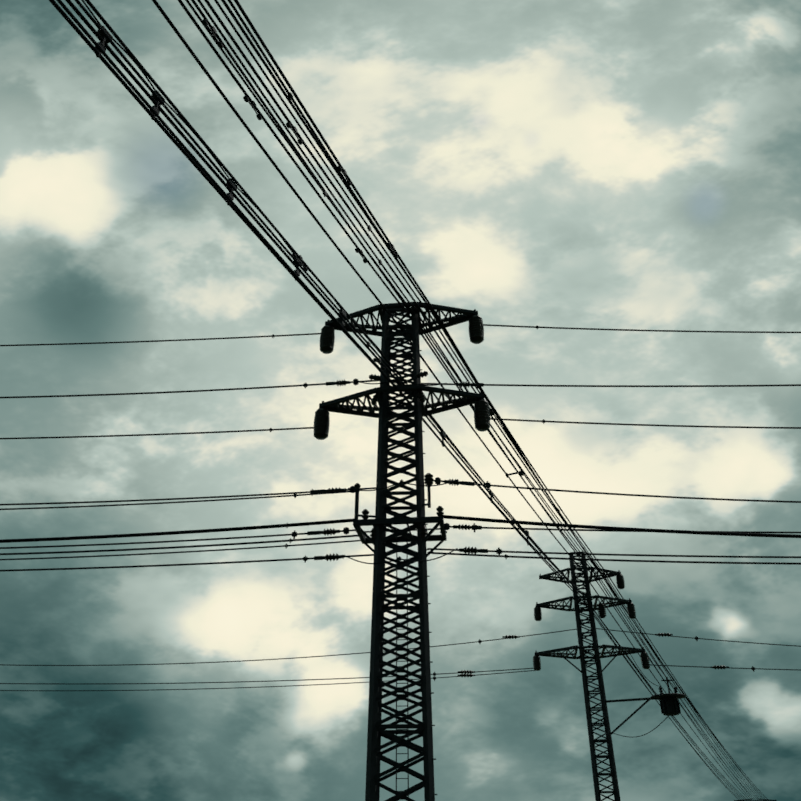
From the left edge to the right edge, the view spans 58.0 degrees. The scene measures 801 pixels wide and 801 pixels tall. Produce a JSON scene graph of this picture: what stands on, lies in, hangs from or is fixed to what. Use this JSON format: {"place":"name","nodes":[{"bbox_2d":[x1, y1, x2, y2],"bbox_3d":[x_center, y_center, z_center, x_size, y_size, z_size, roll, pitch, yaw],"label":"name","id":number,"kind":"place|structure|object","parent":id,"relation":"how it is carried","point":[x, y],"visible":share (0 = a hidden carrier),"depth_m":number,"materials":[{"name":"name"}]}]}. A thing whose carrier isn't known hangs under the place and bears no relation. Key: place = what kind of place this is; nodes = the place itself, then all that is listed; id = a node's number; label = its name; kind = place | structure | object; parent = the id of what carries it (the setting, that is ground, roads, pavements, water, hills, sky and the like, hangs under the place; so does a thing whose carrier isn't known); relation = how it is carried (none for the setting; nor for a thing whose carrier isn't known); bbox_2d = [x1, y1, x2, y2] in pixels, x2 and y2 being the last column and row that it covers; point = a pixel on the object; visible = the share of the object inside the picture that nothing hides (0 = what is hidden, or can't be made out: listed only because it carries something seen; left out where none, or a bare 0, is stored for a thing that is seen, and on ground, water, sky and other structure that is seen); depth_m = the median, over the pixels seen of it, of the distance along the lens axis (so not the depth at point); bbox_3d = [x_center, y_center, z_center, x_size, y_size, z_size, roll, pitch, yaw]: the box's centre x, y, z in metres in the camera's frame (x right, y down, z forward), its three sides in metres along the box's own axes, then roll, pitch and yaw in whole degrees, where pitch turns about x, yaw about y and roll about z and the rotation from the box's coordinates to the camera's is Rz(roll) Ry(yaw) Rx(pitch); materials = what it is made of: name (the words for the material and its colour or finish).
{"place":"outdoors","nodes":[
{"label":"outdoors","id":0,"kind":"place"},
{"bbox_2d":[0,0,800,800],"label":"sky","id":1,"kind":"structure","parent":0,"point":[601,164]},
{"bbox_2d":[533,574,649,670],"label":"tower insulators","id":2,"kind":"object","parent":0,"point":[645,660],"visible":1,"depth_m":46.88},
{"bbox_3d":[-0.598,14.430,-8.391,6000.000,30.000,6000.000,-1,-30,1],"label":"ground","id":3,"kind":"structure","parent":0,"visible":0},
{"bbox_2d":[319,302,483,800],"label":"lattice tower","id":4,"kind":"structure","parent":3,"relation":"on","point":[381,542],"depth_m":21.90,"materials":[{"name":"metal"}]},
{"bbox_2d":[0,0,800,800],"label":"conductors","id":5,"kind":"object","parent":4,"relation":"attached to","point":[158,120],"visible":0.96,"depth_m":21.95,"materials":[{"name":"black"}]},
{"bbox_2d":[313,315,489,540],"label":"tower insulators","id":6,"kind":"object","parent":4,"relation":"attached to","point":[481,406],"visible":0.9,"depth_m":24.47,"materials":[{"name":"black ceramic"}]},
{"bbox_2d":[95,19,754,680],"bbox_3d":[1.561,6.524,33.352,17.743,9.703,48.012,-18,-35,28],"label":"line hardware","id":7,"kind":"object","parent":4,"relation":"attached to","point":[477,385],"visible":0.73,"depth_m":21.92,"materials":[{"name":"metal"}]},
{"bbox_2d":[322,379,726,676],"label":"strain insulators","id":8,"kind":"object","parent":7,"relation":"attached to","point":[468,550],"visible":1,"depth_m":22.47,"materials":[{"name":"black ceramic"}]},
{"bbox_2d":[535,551,679,800],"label":"lattice tower","id":9,"kind":"structure","parent":3,"relation":"on","point":[596,656],"depth_m":45.72,"materials":[{"name":"black metal"}]},
{"bbox_2d":[651,677,685,715],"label":"pole transformer","id":10,"kind":"object","parent":9,"relation":"on","point":[669,704],"visible":1,"depth_m":42.23,"materials":[{"name":"metal"}]},
{"bbox_2d":[734,799,776,800],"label":"distant lattice pole","id":11,"kind":"object","parent":3,"relation":"on","point":[755,800],"visible":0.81,"depth_m":129.09,"materials":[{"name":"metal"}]}
]}

